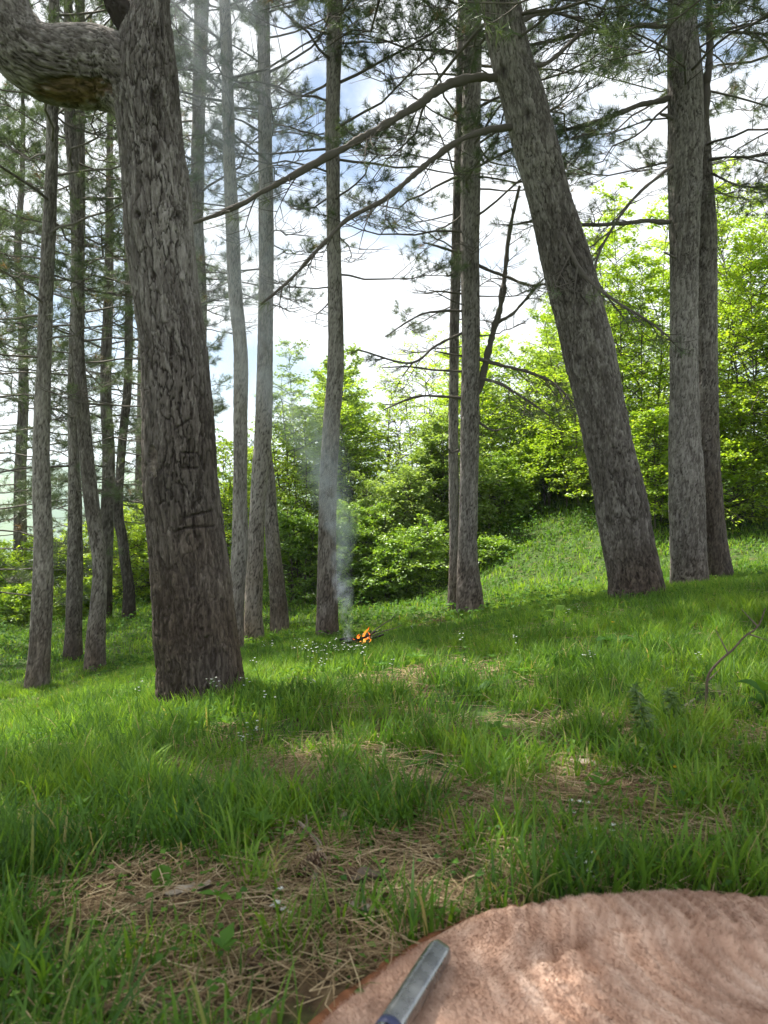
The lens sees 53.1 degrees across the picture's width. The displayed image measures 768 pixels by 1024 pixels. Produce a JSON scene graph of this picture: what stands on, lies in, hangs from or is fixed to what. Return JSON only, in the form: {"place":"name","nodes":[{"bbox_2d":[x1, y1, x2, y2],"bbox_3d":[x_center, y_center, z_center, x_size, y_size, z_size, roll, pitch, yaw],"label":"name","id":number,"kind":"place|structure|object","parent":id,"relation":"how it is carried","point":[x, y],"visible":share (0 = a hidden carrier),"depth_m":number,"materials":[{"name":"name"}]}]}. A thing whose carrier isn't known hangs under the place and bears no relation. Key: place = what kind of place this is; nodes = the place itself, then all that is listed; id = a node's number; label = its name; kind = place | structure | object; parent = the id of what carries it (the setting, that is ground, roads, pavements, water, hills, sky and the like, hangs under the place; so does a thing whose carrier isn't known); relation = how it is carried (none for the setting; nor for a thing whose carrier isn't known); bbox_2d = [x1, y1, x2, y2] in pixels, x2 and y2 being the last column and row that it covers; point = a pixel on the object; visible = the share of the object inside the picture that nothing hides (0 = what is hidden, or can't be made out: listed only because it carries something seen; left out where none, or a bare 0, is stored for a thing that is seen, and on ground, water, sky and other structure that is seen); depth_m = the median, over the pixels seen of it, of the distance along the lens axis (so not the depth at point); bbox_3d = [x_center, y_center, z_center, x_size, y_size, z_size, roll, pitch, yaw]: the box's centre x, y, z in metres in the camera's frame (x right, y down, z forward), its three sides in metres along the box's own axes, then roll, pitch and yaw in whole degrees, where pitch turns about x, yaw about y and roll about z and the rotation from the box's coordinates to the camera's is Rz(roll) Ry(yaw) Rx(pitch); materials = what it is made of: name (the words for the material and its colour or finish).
{"place":"outdoors","nodes":[
{"label":"outdoors","id":0,"kind":"place"},
{"bbox_2d":[0,464,415,577],"bbox_3d":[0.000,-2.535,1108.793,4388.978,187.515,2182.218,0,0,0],"label":"hills","id":1,"kind":"structure","parent":0,"point":[57,513],"depth_m":649.49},
{"bbox_2d":[0,436,767,1023],"bbox_3d":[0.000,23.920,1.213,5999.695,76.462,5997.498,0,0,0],"label":"ground","id":2,"kind":"structure","parent":0,"point":[312,1010],"depth_m":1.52,"materials":[{"name":"green plant"}]},
{"bbox_2d":[0,939,49,973],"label":"broadleaf plant","id":3,"kind":"object","parent":2,"relation":"on","point":[13,944],"visible":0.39,"depth_m":1.06,"materials":[{"name":"green plant"}]},
{"bbox_2d":[0,538,56,596],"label":"bush","id":4,"kind":"object","parent":2,"relation":"on","point":[5,555],"visible":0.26,"depth_m":16.14,"materials":[{"name":"green plant"}]},
{"bbox_2d":[0,581,58,626],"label":"bush","id":5,"kind":"object","parent":2,"relation":"on","point":[13,609],"visible":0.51,"depth_m":14.49,"materials":[{"name":"green plant"}]},
{"bbox_2d":[8,529,118,588],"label":"bush","id":6,"kind":"object","parent":2,"relation":"on","point":[30,544],"visible":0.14,"depth_m":17.04,"materials":[{"name":"green plant"}]},
{"bbox_2d":[21,573,118,619],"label":"bush","id":7,"kind":"object","parent":2,"relation":"on","point":[59,613],"visible":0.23,"depth_m":14.80,"materials":[{"name":"green plant"}]},
{"bbox_2d":[0,100,140,607],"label":"pine tree","id":8,"kind":"object","parent":2,"relation":"on","point":[22,575],"visible":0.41,"depth_m":12.64,"materials":[{"name":"green plant"}]},
{"bbox_2d":[0,74,140,584],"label":"pine tree","id":9,"kind":"object","parent":2,"relation":"on","point":[22,421],"visible":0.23,"depth_m":16.90,"materials":[{"name":"green plant"}]},
{"bbox_2d":[54,515,149,595],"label":"bush","id":10,"kind":"object","parent":2,"relation":"on","point":[86,535],"visible":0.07,"depth_m":17.55,"materials":[{"name":"green plant"}]},
{"bbox_2d":[62,501,150,599],"bbox_3d":[-5.308,1.054,16.950,2.868,2.680,2.921,0,0,-42],"label":"bush","id":11,"kind":"object","parent":2,"relation":"on","point":[137,559],"visible":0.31,"depth_m":16.55,"materials":[{"name":"green plant"}]},
{"bbox_2d":[0,0,223,617],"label":"pine tree","id":12,"kind":"object","parent":2,"relation":"on","point":[106,509],"visible":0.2,"depth_m":14.51,"materials":[{"name":"green plant"}]},
{"bbox_2d":[0,0,228,689],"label":"pine tree","id":13,"kind":"object","parent":2,"relation":"on","point":[37,672],"visible":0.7,"depth_m":7.93,"materials":[{"name":"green plant"}]},
{"bbox_2d":[0,0,230,660],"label":"pine tree","id":14,"kind":"object","parent":2,"relation":"on","point":[73,645],"visible":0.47,"depth_m":9.91,"materials":[{"name":"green plant"}]},
{"bbox_2d":[0,0,245,709],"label":"pine tree","id":15,"kind":"object","parent":2,"relation":"on","point":[125,74],"visible":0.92,"depth_m":3.36,"materials":[{"name":"brown plant"}]},
{"bbox_2d":[0,0,258,671],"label":"pine tree","id":16,"kind":"object","parent":2,"relation":"on","point":[95,650],"visible":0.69,"depth_m":8.94,"materials":[{"name":"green plant"}]},
{"bbox_2d":[30,0,231,620],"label":"pine tree","id":17,"kind":"object","parent":2,"relation":"on","point":[128,604],"visible":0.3,"depth_m":13.93,"materials":[{"name":"green plant"}]},
{"bbox_2d":[82,1000,184,1017],"bbox_3d":[-0.310,0.617,0.957,0.128,0.018,0.016,0,0,-10],"label":"stick","id":18,"kind":"object","parent":2,"relation":"on","point":[158,1005],"visible":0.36,"depth_m":0.95,"materials":[{"name":"brown wood"}]},
{"bbox_2d":[134,687,139,721],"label":"wildflower","id":19,"kind":"object","parent":2,"relation":"on","point":[136,689],"visible":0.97,"depth_m":2.94,"materials":[{"name":"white plant"}]},
{"bbox_2d":[51,167,223,542],"bbox_3d":[-7.146,-4.843,22.046,4.668,14.129,5.343,0,0,-27],"label":"pine tree","id":20,"kind":"object","parent":2,"relation":"on","point":[138,446],"visible":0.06,"depth_m":21.98,"materials":[{"name":"green plant"}]},
{"bbox_2d":[62,1,258,449],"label":"pine tree","id":21,"kind":"object","parent":2,"relation":"on","point":[213,362],"visible":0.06,"depth_m":18.05,"materials":[{"name":"green plant"}]},
{"bbox_2d":[151,864,183,890],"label":"broadleaf plant","id":22,"kind":"object","parent":2,"relation":"on","point":[155,874],"visible":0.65,"depth_m":1.30,"materials":[{"name":"green plant"}]},
{"bbox_2d":[129,492,230,590],"bbox_3d":[-4.593,0.565,18.260,3.213,2.740,3.170,0,0,0],"label":"bush","id":23,"kind":"object","parent":2,"relation":"on","point":[146,557],"visible":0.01,"depth_m":17.25,"materials":[{"name":"green plant"}]},
{"bbox_2d":[36,0,325,343],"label":"pine tree","id":24,"kind":"object","parent":2,"relation":"on","point":[198,196],"visible":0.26,"depth_m":10.41,"materials":[{"name":"green plant"}]},
{"bbox_2d":[165,879,211,896],"bbox_3d":[-0.321,0.621,1.262,0.075,0.013,0.026,0,0,-29],"label":"bark flake","id":25,"kind":"object","parent":2,"relation":"on","point":[177,892],"visible":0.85,"depth_m":1.26,"materials":[{"name":"brown wood"}]},
{"bbox_2d":[208,680,218,726],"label":"wildflower","id":26,"kind":"object","parent":2,"relation":"on","point":[210,701],"visible":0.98,"depth_m":2.58,"materials":[{"name":"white plant"}]},
{"bbox_2d":[142,435,290,581],"bbox_3d":[-3.424,0.257,16.374,3.967,3.498,3.184,0,0,43],"label":"bush","id":27,"kind":"object","parent":2,"relation":"on","point":[219,472],"visible":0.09,"depth_m":15.41,"materials":[{"name":"green plant"}]},
{"bbox_2d":[58,0,384,648],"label":"pine tree","id":28,"kind":"object","parent":2,"relation":"on","point":[239,557],"visible":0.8,"depth_m":8.14,"materials":[{"name":"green plant"}]},
{"bbox_2d":[240,677,253,729],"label":"wildflower","id":29,"kind":"object","parent":2,"relation":"on","point":[240,701],"visible":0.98,"depth_m":2.53,"materials":[{"name":"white plant"}]},
{"bbox_2d":[246,720,258,754],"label":"wildflower","id":30,"kind":"object","parent":2,"relation":"on","point":[253,729],"visible":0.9,"depth_m":2.19,"materials":[{"name":"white plant"}]},
{"bbox_2d":[243,946,268,976],"bbox_3d":[-0.172,0.607,1.034,0.031,0.033,0.046,0,0,-42],"label":"pine cone","id":31,"kind":"object","parent":2,"relation":"on","point":[251,951],"visible":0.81,"depth_m":1.03,"materials":[{"name":"brown plant"}]},
{"bbox_2d":[215,428,304,577],"bbox_3d":[-3.084,-0.336,17.106,3.724,4.099,3.437,0,0,-42],"label":"bush","id":32,"kind":"object","parent":2,"relation":"on","point":[227,485],"visible":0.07,"depth_m":16.18,"materials":[{"name":"green plant"}]},
{"bbox_2d":[260,691,274,750],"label":"wildflower","id":33,"kind":"object","parent":2,"relation":"on","point":[263,712],"visible":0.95,"depth_m":2.25,"materials":[{"name":"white plant"}]},
{"bbox_2d":[224,379,320,577],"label":"leafy tree","id":34,"kind":"object","parent":2,"relation":"on","point":[290,413],"visible":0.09,"depth_m":16.28,"materials":[{"name":"green plant"}]},
{"bbox_2d":[174,0,377,641],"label":"pine tree","id":35,"kind":"object","parent":2,"relation":"on","point":[253,620],"visible":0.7,"depth_m":8.93,"materials":[{"name":"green plant"}]},
{"bbox_2d":[170,0,388,632],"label":"pine tree","id":36,"kind":"object","parent":2,"relation":"on","point":[279,617],"visible":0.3,"depth_m":10.12,"materials":[{"name":"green plant"}]},
{"bbox_2d":[269,886,291,917],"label":"wildflower","id":37,"kind":"object","parent":2,"relation":"on","point":[278,901],"visible":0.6,"depth_m":1.19,"materials":[{"name":"white plant"}]},
{"bbox_2d":[230,494,356,603],"bbox_3d":[-1.494,0.652,12.966,2.174,1.909,2.316,0,0,0],"label":"bush","id":38,"kind":"object","parent":2,"relation":"on","point":[291,524],"visible":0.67,"depth_m":12.67,"materials":[{"name":"green plant"}]},
{"bbox_2d":[221,336,380,581],"bbox_3d":[-1.564,-0.968,14.843,3.439,4.845,3.114,0,0,37],"label":"leafy tree","id":39,"kind":"object","parent":2,"relation":"on","point":[314,455],"visible":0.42,"depth_m":14.62,"materials":[{"name":"green plant"}]},
{"bbox_2d":[285,815,321,885],"bbox_3d":[-0.162,0.612,1.470,0.061,0.040,0.378,0,0,-21],"label":"stick","id":40,"kind":"object","parent":2,"relation":"on","point":[301,824],"visible":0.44,"depth_m":1.45,"materials":[{"name":"brown wood"}]},
{"bbox_2d":[297,851,326,876],"bbox_3d":[-0.126,0.615,1.343,0.052,0.039,0.040,0,0,0],"label":"pine cone","id":41,"kind":"object","parent":2,"relation":"on","point":[314,859],"visible":0.82,"depth_m":1.34,"materials":[{"name":"brown plant"}]},
{"bbox_2d":[327,638,336,671],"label":"wildflower","id":42,"kind":"object","parent":2,"relation":"on","point":[330,655],"visible":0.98,"depth_m":3.74,"materials":[{"name":"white plant"}]},
{"bbox_2d":[174,0,509,635],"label":"pine tree","id":43,"kind":"object","parent":2,"relation":"on","point":[327,609],"visible":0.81,"depth_m":8.43,"materials":[{"name":"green plant"}]},
{"bbox_2d":[282,343,407,552],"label":"leafy tree","id":44,"kind":"object","parent":2,"relation":"on","point":[354,398],"visible":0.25,"depth_m":15.94,"materials":[{"name":"green plant"}]},
{"bbox_2d":[279,366,417,508],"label":"leafy tree","id":45,"kind":"object","parent":2,"relation":"on","point":[344,392],"visible":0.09,"depth_m":20.91,"materials":[{"name":"green plant"}]},
{"bbox_2d":[341,867,356,885],"bbox_3d":[-0.057,0.616,1.292,0.029,0.029,0.038,0,0,0],"label":"pine cone","id":46,"kind":"object","parent":2,"relation":"on","point":[350,872],"visible":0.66,"depth_m":1.29,"materials":[{"name":"brown plant"}]},
{"bbox_2d":[348,645,357,675],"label":"wildflower","id":47,"kind":"object","parent":2,"relation":"on","point":[349,660],"visible":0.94,"depth_m":3.22,"materials":[{"name":"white plant"}]},
{"bbox_2d":[297,498,416,595],"bbox_3d":[-0.474,0.594,12.848,2.114,1.677,1.975,0,0,-12],"label":"bush","id":48,"kind":"object","parent":2,"relation":"on","point":[348,534],"visible":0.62,"depth_m":12.47,"materials":[{"name":"green plant"}]},
{"bbox_2d":[349,901,378,913],"bbox_3d":[-0.030,0.610,1.182,0.050,0.011,0.021,0,0,29],"label":"bark flake","id":49,"kind":"object","parent":2,"relation":"on","point":[367,905],"visible":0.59,"depth_m":1.19,"materials":[{"name":"brown wood"}]},
{"bbox_2d":[351,867,383,884],"bbox_3d":[-0.027,0.607,1.278,0.055,0.024,0.032,0,0,-17],"label":"bark flake","id":50,"kind":"object","parent":2,"relation":"on","point":[363,872],"visible":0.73,"depth_m":1.28,"materials":[{"name":"brown wood"}]},
{"bbox_2d":[339,614,400,645],"bbox_3d":[-0.175,1.073,6.833,0.509,0.327,0.448,0,0,34],"label":"campfire","id":51,"kind":"object","parent":2,"relation":"on","point":[369,633],"visible":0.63,"depth_m":6.85,"materials":[{"name":"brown wood"}]},
{"bbox_2d":[282,347,459,557],"bbox_3d":[-0.275,-1.198,15.283,3.846,4.336,3.116,0,0,-15],"label":"tree","id":52,"kind":"object","parent":2,"relation":"on","point":[372,438],"visible":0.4,"depth_m":15.47,"materials":[{"name":"green plant"}]},
{"bbox_2d":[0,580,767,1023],"bbox_3d":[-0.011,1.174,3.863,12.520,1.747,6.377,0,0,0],"label":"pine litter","id":53,"kind":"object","parent":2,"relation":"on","point":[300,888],"visible":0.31,"depth_m":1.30,"materials":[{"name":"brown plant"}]},
{"bbox_2d":[337,536,437,605],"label":"bush","id":54,"kind":"object","parent":2,"relation":"on","point":[369,588],"visible":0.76,"depth_m":11.87,"materials":[{"name":"green plant"}]},
{"bbox_2d":[378,750,405,759],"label":"broadleaf plant","id":55,"kind":"object","parent":2,"relation":"on","point":[399,751],"visible":0.42,"depth_m":2.08,"materials":[{"name":"green plant"}]},
{"bbox_2d":[338,464,448,563],"bbox_3d":[0.183,0.209,13.457,2.511,2.099,2.472,0,0,-32],"label":"bush","id":56,"kind":"object","parent":2,"relation":"on","point":[394,484],"visible":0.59,"depth_m":13.16,"materials":[{"name":"green plant"}]},
{"bbox_2d":[351,513,448,600],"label":"bush","id":57,"kind":"object","parent":2,"relation":"on","point":[411,542],"visible":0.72,"depth_m":11.93,"materials":[{"name":"green plant"}]},
{"bbox_2d":[405,754,436,768],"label":"broadleaf plant","id":58,"kind":"object","parent":2,"relation":"on","point":[421,762],"visible":0.66,"depth_m":1.97,"materials":[{"name":"green plant"}]},
{"bbox_2d":[343,321,522,530],"bbox_3d":[0.616,-1.389,14.892,3.433,4.454,3.426,0,0,30],"label":"tree","id":59,"kind":"object","parent":2,"relation":"on","point":[435,354],"visible":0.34,"depth_m":14.95,"materials":[{"name":"green plant"}]},
{"bbox_2d":[369,414,510,554],"bbox_3d":[0.972,-0.454,14.013,2.661,2.651,2.559,0,0,0],"label":"bush","id":60,"kind":"object","parent":2,"relation":"on","point":[432,463],"visible":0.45,"depth_m":13.63,"materials":[{"name":"green plant"}]},
{"bbox_2d":[393,330,541,499],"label":"leafy tree","id":61,"kind":"object","parent":2,"relation":"on","point":[482,411],"visible":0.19,"depth_m":16.52,"materials":[{"name":"green plant"}]},
{"bbox_2d":[403,331,533,462],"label":"leafy tree","id":62,"kind":"object","parent":2,"relation":"on","point":[501,338],"visible":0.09,"depth_m":20.27,"materials":[{"name":"green plant"}]},
{"bbox_2d":[284,0,658,614],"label":"pine tree","id":63,"kind":"object","parent":2,"relation":"on","point":[469,593],"visible":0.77,"depth_m":8.89,"materials":[{"name":"green plant"}]},
{"bbox_2d":[452,681,498,697],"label":"broadleaf plant","id":64,"kind":"object","parent":2,"relation":"on","point":[480,686],"visible":0.69,"depth_m":2.87,"materials":[{"name":"green plant"}]},
{"bbox_2d":[192,0,766,602],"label":"pine tree","id":65,"kind":"object","parent":2,"relation":"on","point":[532,126],"visible":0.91,"depth_m":6.05,"materials":[{"name":"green plant"}]},
{"bbox_2d":[438,532,529,569],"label":"bush","id":66,"kind":"object","parent":2,"relation":"on","point":[493,547],"visible":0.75,"depth_m":12.13,"materials":[{"name":"green plant"}]},
{"bbox_2d":[341,0,639,610],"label":"pine tree","id":67,"kind":"object","parent":2,"relation":"on","point":[453,423],"visible":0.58,"depth_m":9.85,"materials":[{"name":"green plant"}]},
{"bbox_2d":[459,450,540,528],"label":"bush","id":68,"kind":"object","parent":2,"relation":"on","point":[512,493],"visible":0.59,"depth_m":14.33,"materials":[{"name":"green plant"}]},
{"bbox_2d":[486,399,586,463],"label":"bush","id":69,"kind":"object","parent":2,"relation":"on","point":[538,434],"visible":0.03,"depth_m":17.82,"materials":[{"name":"green plant"}]},
{"bbox_2d":[308,888,767,1023],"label":"tree stump","id":70,"kind":"object","parent":2,"relation":"on","point":[680,956],"visible":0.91,"depth_m":0.97,"materials":[{"name":"wood"}]},
{"bbox_2d":[375,939,450,1023],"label":"metal tube","id":71,"kind":"object","parent":70,"relation":"on","point":[412,994],"visible":1,"depth_m":0.91,"materials":[{"name":"metal"}]},
{"bbox_2d":[496,465,579,506],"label":"bush","id":72,"kind":"object","parent":2,"relation":"on","point":[541,490],"visible":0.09,"depth_m":15.98,"materials":[{"name":"green plant"}]},
{"bbox_2d":[442,304,640,497],"bbox_3d":[3.402,-2.280,16.085,3.799,4.585,3.436,0,0,-35],"label":"leafy tree","id":73,"kind":"object","parent":2,"relation":"on","point":[507,376],"visible":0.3,"depth_m":15.79,"materials":[{"name":"green plant"}]},
{"bbox_2d":[509,431,589,505],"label":"leafy tree","id":74,"kind":"object","parent":2,"relation":"on","point":[530,455],"visible":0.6,"depth_m":14.77,"materials":[{"name":"green plant"}]},
{"bbox_2d":[546,605,570,615],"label":"broadleaf plant","id":75,"kind":"object","parent":2,"relation":"on","point":[560,607],"visible":0.44,"depth_m":5.79,"materials":[{"name":"green plant"}]},
{"bbox_2d":[485,270,661,507],"bbox_3d":[3.658,-2.338,14.546,3.530,4.582,3.455,0,0,0],"label":"leafy tree","id":76,"kind":"object","parent":2,"relation":"on","point":[544,425],"visible":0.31,"depth_m":14.29,"materials":[{"name":"green plant"}]},
{"bbox_2d":[571,799,589,813],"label":"wildflower","id":77,"kind":"object","parent":2,"relation":"on","point":[588,802],"visible":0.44,"depth_m":1.55,"materials":[{"name":"white plant"}]},
{"bbox_2d":[503,317,662,482],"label":"leafy tree","id":78,"kind":"object","parent":2,"relation":"on","point":[563,364],"visible":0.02,"depth_m":20.33,"materials":[{"name":"green plant"}]},
{"bbox_2d":[570,758,599,766],"bbox_3d":[0.477,0.595,1.818,0.073,0.016,0.043,0,0,0],"label":"bark flake","id":79,"kind":"object","parent":2,"relation":"on","point":[581,761],"visible":0.28,"depth_m":1.83,"materials":[{"name":"brown wood"}]},
{"bbox_2d":[589,650,596,677],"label":"wildflower","id":80,"kind":"object","parent":2,"relation":"on","point":[593,662],"visible":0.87,"depth_m":2.84,"materials":[{"name":"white plant"}]},
{"bbox_2d":[560,444,648,503],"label":"leafy tree","id":81,"kind":"object","parent":2,"relation":"on","point":[584,488],"visible":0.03,"depth_m":14.86,"materials":[{"name":"green plant"}]},
{"bbox_2d":[445,0,767,583],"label":"pine tree","id":82,"kind":"object","parent":2,"relation":"on","point":[684,115],"visible":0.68,"depth_m":7.87,"materials":[{"name":"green plant"}]},
{"bbox_2d":[446,0,767,96],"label":"pine tree","id":83,"kind":"object","parent":2,"relation":"on","point":[691,6],"visible":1,"depth_m":4.73,"materials":[{"name":"green plant"}]},
{"bbox_2d":[595,634,635,645],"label":"broadleaf plant","id":84,"kind":"object","parent":2,"relation":"on","point":[607,639],"visible":0.42,"depth_m":3.82,"materials":[{"name":"green plant"}]},
{"bbox_2d":[565,406,668,528],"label":"leafy tree","id":85,"kind":"object","parent":2,"relation":"on","point":[656,422],"visible":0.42,"depth_m":11.68,"materials":[{"name":"green plant"}]},
{"bbox_2d":[534,177,743,511],"bbox_3d":[4.230,-2.644,13.074,3.368,5.626,3.437,0,0,-35],"label":"leafy tree","id":86,"kind":"object","parent":2,"relation":"on","point":[630,291],"visible":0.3,"depth_m":12.68,"materials":[{"name":"green plant"}]},
{"bbox_2d":[625,682,661,742],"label":"feathery plant","id":87,"kind":"object","parent":2,"relation":"on","point":[646,709],"visible":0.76,"depth_m":1.96,"materials":[{"name":"green plant"}]},
{"bbox_2d":[629,740,663,769],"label":"feathery plant","id":88,"kind":"object","parent":2,"relation":"on","point":[641,745],"visible":0.29,"depth_m":1.81,"materials":[{"name":"green plant"}]},
{"bbox_2d":[569,212,733,486],"bbox_3d":[6.310,-3.847,18.583,4.244,7.229,3.829,0,0,33],"label":"leafy tree","id":89,"kind":"object","parent":2,"relation":"on","point":[646,314],"visible":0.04,"depth_m":18.57,"materials":[{"name":"green plant"}]},
{"bbox_2d":[549,0,767,577],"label":"pine tree","id":90,"kind":"object","parent":2,"relation":"on","point":[719,558],"visible":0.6,"depth_m":8.37,"materials":[{"name":"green plant"}]},
{"bbox_2d":[556,2,767,182],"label":"pine tree","id":91,"kind":"object","parent":2,"relation":"on","point":[732,108],"visible":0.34,"depth_m":10.03,"materials":[{"name":"green plant"}]},
{"bbox_2d":[660,687,692,726],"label":"feathery plant","id":92,"kind":"object","parent":2,"relation":"on","point":[667,692],"visible":0.58,"depth_m":2.10,"materials":[{"name":"green plant"}]},
{"bbox_2d":[631,238,767,484],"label":"leafy tree","id":93,"kind":"object","parent":2,"relation":"on","point":[719,366],"visible":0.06,"depth_m":14.29,"materials":[{"name":"green plant"}]},
{"bbox_2d":[635,158,767,531],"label":"leafy tree","id":94,"kind":"object","parent":2,"relation":"on","point":[750,247],"visible":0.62,"depth_m":11.48,"materials":[{"name":"green plant"}]},
{"bbox_2d":[643,217,767,487],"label":"leafy tree","id":95,"kind":"object","parent":2,"relation":"on","point":[737,353],"visible":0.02,"depth_m":16.35,"materials":[{"name":"green plant"}]},
{"bbox_2d":[648,391,767,527],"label":"leafy tree","id":96,"kind":"object","parent":2,"relation":"on","point":[732,448],"visible":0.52,"depth_m":11.16,"materials":[{"name":"green plant"}]},
{"bbox_2d":[705,608,767,712],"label":"dead twig","id":97,"kind":"object","parent":2,"relation":"on","point":[718,662],"visible":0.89,"depth_m":2.33,"materials":[{"name":"brown wood"}]},
{"bbox_2d":[719,237,767,505],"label":"leafy tree","id":98,"kind":"object","parent":2,"relation":"on","point":[758,385],"visible":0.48,"depth_m":11.26,"materials":[{"name":"green plant"}]},
{"bbox_2d":[727,679,767,720],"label":"broadleaf plant","id":99,"kind":"object","parent":2,"relation":"on","point":[760,686],"visible":0.73,"depth_m":2.22,"materials":[{"name":"green plant"}]},
{"bbox_2d":[0,0,767,471],"label":"sky","id":100,"kind":"structure","parent":0,"point":[368,316],"materials":[{"name":"white"}]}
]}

